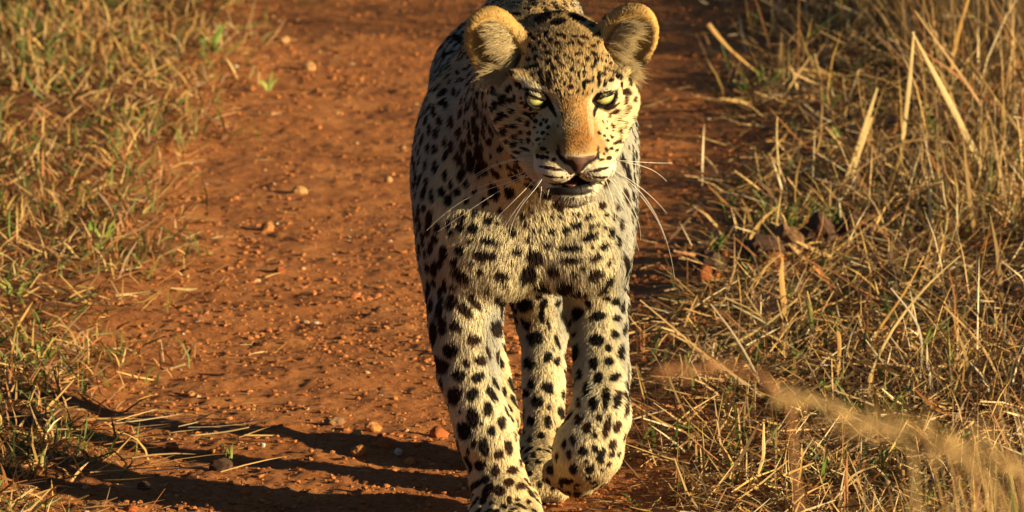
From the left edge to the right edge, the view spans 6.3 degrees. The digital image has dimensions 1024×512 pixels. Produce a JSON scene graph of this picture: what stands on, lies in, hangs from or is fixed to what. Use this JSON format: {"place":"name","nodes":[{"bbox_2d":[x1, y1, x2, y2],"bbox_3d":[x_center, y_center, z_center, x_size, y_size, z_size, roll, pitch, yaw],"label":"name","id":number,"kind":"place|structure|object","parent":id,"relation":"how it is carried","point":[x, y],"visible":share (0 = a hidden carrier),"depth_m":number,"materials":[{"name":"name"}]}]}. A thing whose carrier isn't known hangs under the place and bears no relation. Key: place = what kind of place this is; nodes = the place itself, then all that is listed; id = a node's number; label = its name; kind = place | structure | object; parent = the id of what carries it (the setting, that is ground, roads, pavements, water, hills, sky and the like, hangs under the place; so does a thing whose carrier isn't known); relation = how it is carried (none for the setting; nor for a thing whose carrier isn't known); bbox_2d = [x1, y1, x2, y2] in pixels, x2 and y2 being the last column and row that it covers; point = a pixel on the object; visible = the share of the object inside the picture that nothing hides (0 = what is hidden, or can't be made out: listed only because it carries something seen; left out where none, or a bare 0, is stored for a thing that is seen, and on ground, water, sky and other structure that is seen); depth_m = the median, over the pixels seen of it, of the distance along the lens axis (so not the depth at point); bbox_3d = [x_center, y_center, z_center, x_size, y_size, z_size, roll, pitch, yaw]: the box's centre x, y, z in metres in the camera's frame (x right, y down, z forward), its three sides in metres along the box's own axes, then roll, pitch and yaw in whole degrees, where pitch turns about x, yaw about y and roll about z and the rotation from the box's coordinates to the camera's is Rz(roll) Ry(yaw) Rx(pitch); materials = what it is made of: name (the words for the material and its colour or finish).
{"place":"outdoors","nodes":[
{"label":"outdoors","id":0,"kind":"place"},
{"bbox_2d":[0,0,1023,511],"bbox_3d":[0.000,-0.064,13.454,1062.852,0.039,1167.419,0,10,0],"label":"ground","id":1,"kind":"structure","parent":0,"point":[364,128],"depth_m":13.03,"materials":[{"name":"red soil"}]},
{"bbox_2d":[0,277,31,295],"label":"grass tuft","id":2,"kind":"object","parent":1,"relation":"on","point":[10,287],"visible":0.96,"depth_m":12.72,"materials":[{"name":"green plant"}]},
{"bbox_2d":[22,449,44,464],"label":"grass tuft","id":3,"kind":"object","parent":1,"relation":"on","point":[29,457],"visible":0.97,"depth_m":11.53,"materials":[{"name":"green plant"}]},
{"bbox_2d":[33,338,60,357],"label":"grass tuft","id":4,"kind":"object","parent":1,"relation":"on","point":[49,354],"visible":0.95,"depth_m":12.23,"materials":[{"name":"green plant"}]},
{"bbox_2d":[87,220,95,230],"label":"broadleaf weed","id":5,"kind":"object","parent":1,"relation":"on","point":[89,228],"visible":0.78,"depth_m":13.23,"materials":[{"name":"green plant"}]},
{"bbox_2d":[91,221,115,236],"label":"grass tuft","id":6,"kind":"object","parent":1,"relation":"on","point":[109,230],"visible":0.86,"depth_m":13.20,"materials":[{"name":"green plant"}]},
{"bbox_2d":[124,504,137,511],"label":"stone","id":7,"kind":"object","parent":1,"relation":"on","point":[130,508],"visible":1,"depth_m":11.29,"materials":[{"name":"orange stone"}]},
{"bbox_2d":[0,0,285,511],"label":"short grass","id":8,"kind":"structure","parent":1,"relation":"on","point":[20,7],"depth_m":13.69,"materials":[{"name":"beige plant"}]},
{"bbox_2d":[137,481,150,489],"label":"stone","id":9,"kind":"object","parent":1,"relation":"on","point":[141,485],"visible":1,"depth_m":11.44,"materials":[{"name":"brown stone"}]},
{"bbox_2d":[128,425,170,437],"bbox_3d":[-0.457,0.221,11.701,0.054,0.016,0.001,0,10,0],"label":"straw","id":10,"kind":"object","parent":1,"relation":"on","point":[149,429],"visible":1,"depth_m":11.70,"materials":[{"name":"beige plant"}]},
{"bbox_2d":[165,442,178,450],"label":"stone","id":11,"kind":"object","parent":1,"relation":"on","point":[172,448],"visible":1,"depth_m":11.70,"materials":[{"name":"brown stone"}]},
{"bbox_2d":[171,288,196,290],"bbox_3d":[-0.452,0.046,12.789,0.037,0.005,0.001,0,10,0],"label":"straw","id":12,"kind":"object","parent":1,"relation":"on","point":[188,289],"visible":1,"depth_m":12.79,"materials":[{"name":"beige plant"}]},
{"bbox_2d":[186,391,194,395],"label":"stone","id":13,"kind":"object","parent":1,"relation":"on","point":[190,393],"visible":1,"depth_m":12.04,"materials":[{"name":"orange stone"}]},
{"bbox_2d":[200,22,225,51],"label":"grass tuft","id":14,"kind":"object","parent":1,"relation":"on","point":[216,37],"visible":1,"depth_m":14.99,"materials":[{"name":"green plant"}]},
{"bbox_2d":[187,427,248,435],"bbox_3d":[-0.371,0.221,11.713,0.079,0.012,0.001,0,10,0],"label":"straw","id":15,"kind":"object","parent":1,"relation":"on","point":[216,432],"visible":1,"depth_m":11.71,"materials":[{"name":"beige plant"}]},
{"bbox_2d":[209,458,232,470],"bbox_3d":[-0.362,0.262,11.580,0.030,0.018,0.027,-3,10,-15],"label":"stone","id":16,"kind":"object","parent":1,"relation":"on","point":[225,463],"visible":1,"depth_m":11.57,"materials":[{"name":"brown stone"}]},
{"bbox_2d":[220,444,232,458],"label":"grass tuft","id":17,"kind":"object","parent":1,"relation":"on","point":[230,453],"visible":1,"depth_m":11.60,"materials":[{"name":"green plant"}]},
{"bbox_2d":[261,221,273,230],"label":"stone","id":18,"kind":"object","parent":1,"relation":"on","point":[268,226],"visible":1,"depth_m":13.35,"materials":[{"name":"orange stone"}]},
{"bbox_2d":[258,71,277,90],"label":"grass tuft","id":19,"kind":"object","parent":1,"relation":"on","point":[265,85],"visible":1,"depth_m":14.62,"materials":[{"name":"green plant"}]},
{"bbox_2d":[275,266,284,273],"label":"stone","id":20,"kind":"object","parent":1,"relation":"on","point":[278,269],"visible":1,"depth_m":12.98,"materials":[{"name":"orange stone"}]},
{"bbox_2d":[277,36,289,42],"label":"stone","id":21,"kind":"object","parent":1,"relation":"on","point":[282,39],"visible":1,"depth_m":15.18,"materials":[{"name":"beige stone"}]},
{"bbox_2d":[291,186,307,194],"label":"stone","id":22,"kind":"object","parent":1,"relation":"on","point":[300,190],"visible":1,"depth_m":13.67,"materials":[{"name":"beige stone"}]},
{"bbox_2d":[302,62,315,70],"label":"stone","id":23,"kind":"object","parent":1,"relation":"on","point":[310,66],"visible":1,"depth_m":14.87,"materials":[{"name":"stone"}]},
{"bbox_2d":[324,416,345,425],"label":"stone","id":24,"kind":"object","parent":1,"relation":"on","point":[335,421],"visible":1,"depth_m":11.85,"materials":[{"name":"beige stone"}]},
{"bbox_2d":[350,293,359,298],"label":"stone","id":25,"kind":"object","parent":1,"relation":"on","point":[354,295],"visible":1,"depth_m":12.76,"materials":[{"name":"orange stone"}]},
{"bbox_2d":[352,430,362,435],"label":"stone","id":26,"kind":"object","parent":1,"relation":"on","point":[356,432],"visible":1,"depth_m":11.76,"materials":[{"name":"stone"}]},
{"bbox_2d":[351,445,366,455],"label":"stone","id":27,"kind":"object","parent":1,"relation":"on","point":[359,450],"visible":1,"depth_m":11.65,"materials":[{"name":"brown stone"}]},
{"bbox_2d":[1,0,743,508],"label":"loose straw","id":28,"kind":"object","parent":1,"relation":"on","point":[249,344],"visible":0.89,"depth_m":11.87,"materials":[{"name":"beige plant"}]},
{"bbox_2d":[364,421,381,431],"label":"stone","id":29,"kind":"object","parent":1,"relation":"on","point":[373,426],"visible":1,"depth_m":11.79,"materials":[{"name":"stone"}]},
{"bbox_2d":[374,437,393,448],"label":"stone","id":30,"kind":"object","parent":1,"relation":"on","point":[384,442],"visible":1,"depth_m":11.70,"materials":[{"name":"brown stone"}]},
{"bbox_2d":[384,176,392,182],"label":"stone","id":31,"kind":"object","parent":1,"relation":"on","point":[388,179],"visible":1,"depth_m":13.76,"materials":[{"name":"stone"}]},
{"bbox_2d":[394,448,401,454],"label":"stone","id":32,"kind":"object","parent":1,"relation":"on","point":[397,451],"visible":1,"depth_m":11.67,"materials":[{"name":"grey stone"}]},
{"bbox_2d":[404,457,416,465],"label":"stone","id":33,"kind":"object","parent":1,"relation":"on","point":[410,461],"visible":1,"depth_m":11.61,"materials":[{"name":"brown stone"}]},
{"bbox_2d":[429,426,448,438],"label":"stone","id":34,"kind":"object","parent":1,"relation":"on","point":[436,432],"visible":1,"depth_m":11.77,"materials":[{"name":"orange stone"}]},
{"bbox_2d":[409,0,674,511],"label":"leopard","id":35,"kind":"object","parent":1,"relation":"on","point":[525,173],"visible":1,"depth_m":11.13,"materials":[{"name":"multicoloured"}]},
{"bbox_2d":[640,300,732,381],"bbox_3d":[0.229,0.112,12.059,0.126,0.112,0.001,0,10,0],"label":"grass stalk","id":36,"kind":"object","parent":1,"relation":"on","point":[677,331],"depth_m":12.06,"materials":[{"name":"beige plant"}]},
{"bbox_2d":[688,249,726,274],"bbox_3d":[0.273,0.019,12.944,0.054,0.056,0.052,0,10,0],"label":"dung clod","id":37,"kind":"object","parent":1,"relation":"on","point":[710,254],"visible":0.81,"depth_m":12.93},
{"bbox_2d":[689,264,725,286],"bbox_3d":[0.271,0.032,12.843,0.052,0.041,0.038,0,10,0],"label":"rock","id":38,"kind":"object","parent":1,"relation":"on","point":[702,272],"visible":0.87,"depth_m":12.83,"materials":[{"name":"orange stone"}]},
{"bbox_2d":[711,231,726,251],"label":"grass tuft","id":39,"kind":"object","parent":1,"relation":"on","point":[721,241],"visible":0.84,"depth_m":13.11,"materials":[{"name":"green plant"}]},
{"bbox_2d":[643,340,799,511],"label":"grass seedhead","id":40,"kind":"object","parent":1,"relation":"on","point":[668,373],"depth_m":5.90,"materials":[{"name":"beige plant"}]},
{"bbox_2d":[728,194,739,204],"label":"grass tuft","id":41,"kind":"object","parent":1,"relation":"on","point":[733,201],"visible":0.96,"depth_m":13.52,"materials":[{"name":"green plant"}]},
{"bbox_2d":[710,304,763,388],"bbox_3d":[0.292,0.119,12.003,0.073,0.116,0.001,0,10,0],"label":"grass stalk","id":42,"kind":"object","parent":1,"relation":"on","point":[741,346],"depth_m":12.00,"materials":[{"name":"beige plant"}]},
{"bbox_2d":[707,23,770,81],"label":"grass stalk","id":43,"kind":"object","parent":1,"relation":"on","point":[717,35],"depth_m":14.65,"materials":[{"name":"beige plant"}]},
{"bbox_2d":[718,299,796,351],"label":"grass stalk","id":44,"kind":"object","parent":1,"relation":"on","point":[768,322],"depth_m":12.29,"materials":[{"name":"beige plant"}]},
{"bbox_2d":[752,424,764,484],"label":"grass stalk","id":45,"kind":"object","parent":1,"relation":"on","point":[763,452],"depth_m":11.35,"materials":[{"name":"beige plant"}]},
{"bbox_2d":[740,235,785,263],"bbox_3d":[0.350,-0.002,13.000,0.057,0.052,0.058,-7,12,-37],"label":"dung clod","id":46,"kind":"object","parent":1,"relation":"on","point":[764,241],"visible":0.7,"depth_m":12.99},
{"bbox_2d":[752,64,782,92],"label":"grass tuft","id":47,"kind":"object","parent":1,"relation":"on","point":[778,73],"visible":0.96,"depth_m":14.59,"materials":[{"name":"green plant"}]},
{"bbox_2d":[755,248,786,272],"bbox_3d":[0.360,0.009,12.927,0.044,0.039,0.039,0,10,0],"label":"dung clod","id":48,"kind":"object","parent":1,"relation":"on","point":[771,251],"visible":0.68,"depth_m":12.92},
{"bbox_2d":[776,117,781,183],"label":"grass stalk","id":49,"kind":"object","parent":1,"relation":"on","point":[777,148],"depth_m":13.59,"materials":[{"name":"beige plant"}]},
{"bbox_2d":[779,257,786,319],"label":"grass stalk","id":50,"kind":"object","parent":1,"relation":"on","point":[782,284],"depth_m":12.51,"materials":[{"name":"beige plant"}]},
{"bbox_2d":[774,223,803,252],"bbox_3d":[0.386,-0.018,13.079,0.051,0.057,0.039,4,10,21],"label":"dung clod","id":51,"kind":"object","parent":1,"relation":"on","point":[784,234],"visible":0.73,"depth_m":13.06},
{"bbox_2d":[568,0,1023,511],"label":"dry grass","id":52,"kind":"structure","parent":1,"relation":"on","point":[1003,14],"depth_m":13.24,"materials":[{"name":"beige plant"}]},
{"bbox_2d":[798,211,836,247],"bbox_3d":[0.430,-0.034,13.128,0.058,0.058,0.051,0,10,0],"label":"dung clod","id":53,"kind":"object","parent":1,"relation":"on","point":[814,223],"visible":0.74,"depth_m":13.11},
{"bbox_2d":[814,53,822,131],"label":"grass stalk","id":54,"kind":"object","parent":1,"relation":"on","point":[821,94],"depth_m":14.03,"materials":[{"name":"beige plant"}]},
{"bbox_2d":[818,377,830,397],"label":"broadleaf weed","id":55,"kind":"object","parent":1,"relation":"on","point":[821,383],"visible":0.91,"depth_m":11.97,"materials":[{"name":"green plant"}]},
{"bbox_2d":[820,89,841,105],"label":"grass tuft","id":56,"kind":"object","parent":1,"relation":"on","point":[826,97],"visible":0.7,"depth_m":14.40,"materials":[{"name":"green plant"}]},
{"bbox_2d":[831,124,839,144],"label":"grass tuft","id":57,"kind":"object","parent":1,"relation":"on","point":[837,135],"visible":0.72,"depth_m":14.02,"materials":[{"name":"green plant"}]},
{"bbox_2d":[837,330,840,382],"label":"grass stalk","id":58,"kind":"object","parent":1,"relation":"on","point":[839,344],"depth_m":12.06,"materials":[{"name":"beige plant"}]},
{"bbox_2d":[838,128,845,135],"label":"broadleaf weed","id":59,"kind":"object","parent":1,"relation":"on","point":[842,130],"visible":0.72,"depth_m":14.05,"materials":[{"name":"green plant"}]},
{"bbox_2d":[768,383,918,511],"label":"grass seedhead","id":60,"kind":"object","parent":1,"relation":"on","point":[784,398],"depth_m":5.59,"materials":[{"name":"beige plant"}]},
{"bbox_2d":[835,212,876,241],"bbox_3d":[0.485,-0.037,13.176,0.056,0.054,0.049,7,12,35],"label":"dung clod","id":61,"kind":"object","parent":1,"relation":"on","point":[855,218],"visible":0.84,"depth_m":13.16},
{"bbox_2d":[841,465,876,499],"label":"grass stalk","id":62,"kind":"object","parent":1,"relation":"on","point":[853,475],"depth_m":11.25,"materials":[{"name":"beige plant"}]},
{"bbox_2d":[844,88,877,183],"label":"grass stalk","id":63,"kind":"object","parent":1,"relation":"on","point":[866,121],"depth_m":13.63,"materials":[{"name":"beige plant"}]},
{"bbox_2d":[849,117,872,196],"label":"grass stalk","id":64,"kind":"object","parent":1,"relation":"on","point":[862,142],"depth_m":13.54,"materials":[{"name":"beige plant"}]},
{"bbox_2d":[822,136,935,204],"bbox_3d":[0.527,-0.119,13.425,0.172,0.111,0.001,0,10,0],"label":"grass stalk","id":65,"kind":"object","parent":1,"relation":"on","point":[853,173],"depth_m":13.42,"materials":[{"name":"beige plant"}]},
{"bbox_2d":[868,256,923,350],"bbox_3d":[0.502,0.070,12.210,0.080,0.143,0.001,0,10,0],"label":"grass stalk","id":66,"kind":"object","parent":1,"relation":"on","point":[891,311],"depth_m":12.21,"materials":[{"name":"beige plant"}]},
{"bbox_2d":[898,31,914,177],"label":"grass stalk","id":67,"kind":"object","parent":1,"relation":"on","point":[909,83],"depth_m":13.65,"materials":[{"name":"beige plant"}]},
{"bbox_2d":[890,288,922,380],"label":"grass stalk","id":68,"kind":"object","parent":1,"relation":"on","point":[912,315],"depth_m":12.05,"materials":[{"name":"beige plant"}]},
{"bbox_2d":[861,256,959,394],"bbox_3d":[0.511,0.093,11.941,0.129,0.189,0.001,0,10,0],"label":"grass stalk","id":69,"kind":"object","parent":1,"relation":"on","point":[899,320],"depth_m":11.94,"materials":[{"name":"beige plant"}]},
{"bbox_2d":[832,406,1004,511],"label":"grass seedhead","id":70,"kind":"object","parent":1,"relation":"on","point":[976,470],"depth_m":5.39,"materials":[{"name":"beige plant"}]},
{"bbox_2d":[910,318,949,360],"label":"grass tuft","id":71,"kind":"object","parent":1,"relation":"on","point":[926,336],"visible":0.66,"depth_m":12.23,"materials":[{"name":"green plant"}]},
{"bbox_2d":[912,32,994,190],"bbox_3d":[0.648,-0.211,13.597,0.129,0.234,0.006,2,10,14],"label":"grass stalk","id":72,"kind":"object","parent":1,"relation":"on","point":[962,127],"depth_m":13.60,"materials":[{"name":"beige plant"}]},
{"bbox_2d":[939,0,968,121],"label":"grass stalk","id":73,"kind":"object","parent":1,"relation":"on","point":[956,41],"depth_m":14.18,"materials":[{"name":"beige plant"}]},
{"bbox_2d":[945,350,976,374],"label":"grass tuft","id":74,"kind":"object","parent":1,"relation":"on","point":[955,359],"visible":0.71,"depth_m":12.12,"materials":[{"name":"plant"}]},
{"bbox_2d":[915,11,1019,168],"bbox_3d":[0.675,-0.245,13.752,0.172,0.248,0.007,-3,10,-17],"label":"grass stalk","id":75,"kind":"object","parent":1,"relation":"on","point":[967,84],"depth_m":13.75,"materials":[{"name":"beige plant"}]},
{"bbox_2d":[922,424,1023,491],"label":"grass seedhead","id":76,"kind":"object","parent":1,"relation":"on","point":[996,456],"depth_m":5.70,"materials":[{"name":"beige plant"}]},
{"bbox_2d":[944,306,1001,385],"bbox_3d":[0.598,0.121,11.995,0.082,0.114,0.001,0,10,0],"label":"grass stalk","id":77,"kind":"object","parent":1,"relation":"on","point":[975,338],"depth_m":11.99,"materials":[{"name":"beige plant"}]},
{"bbox_2d":[789,369,1023,511],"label":"grass","id":78,"kind":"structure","parent":0,"point":[1011,503],"depth_m":9.14,"materials":[{"name":"beige plant"}]}
]}

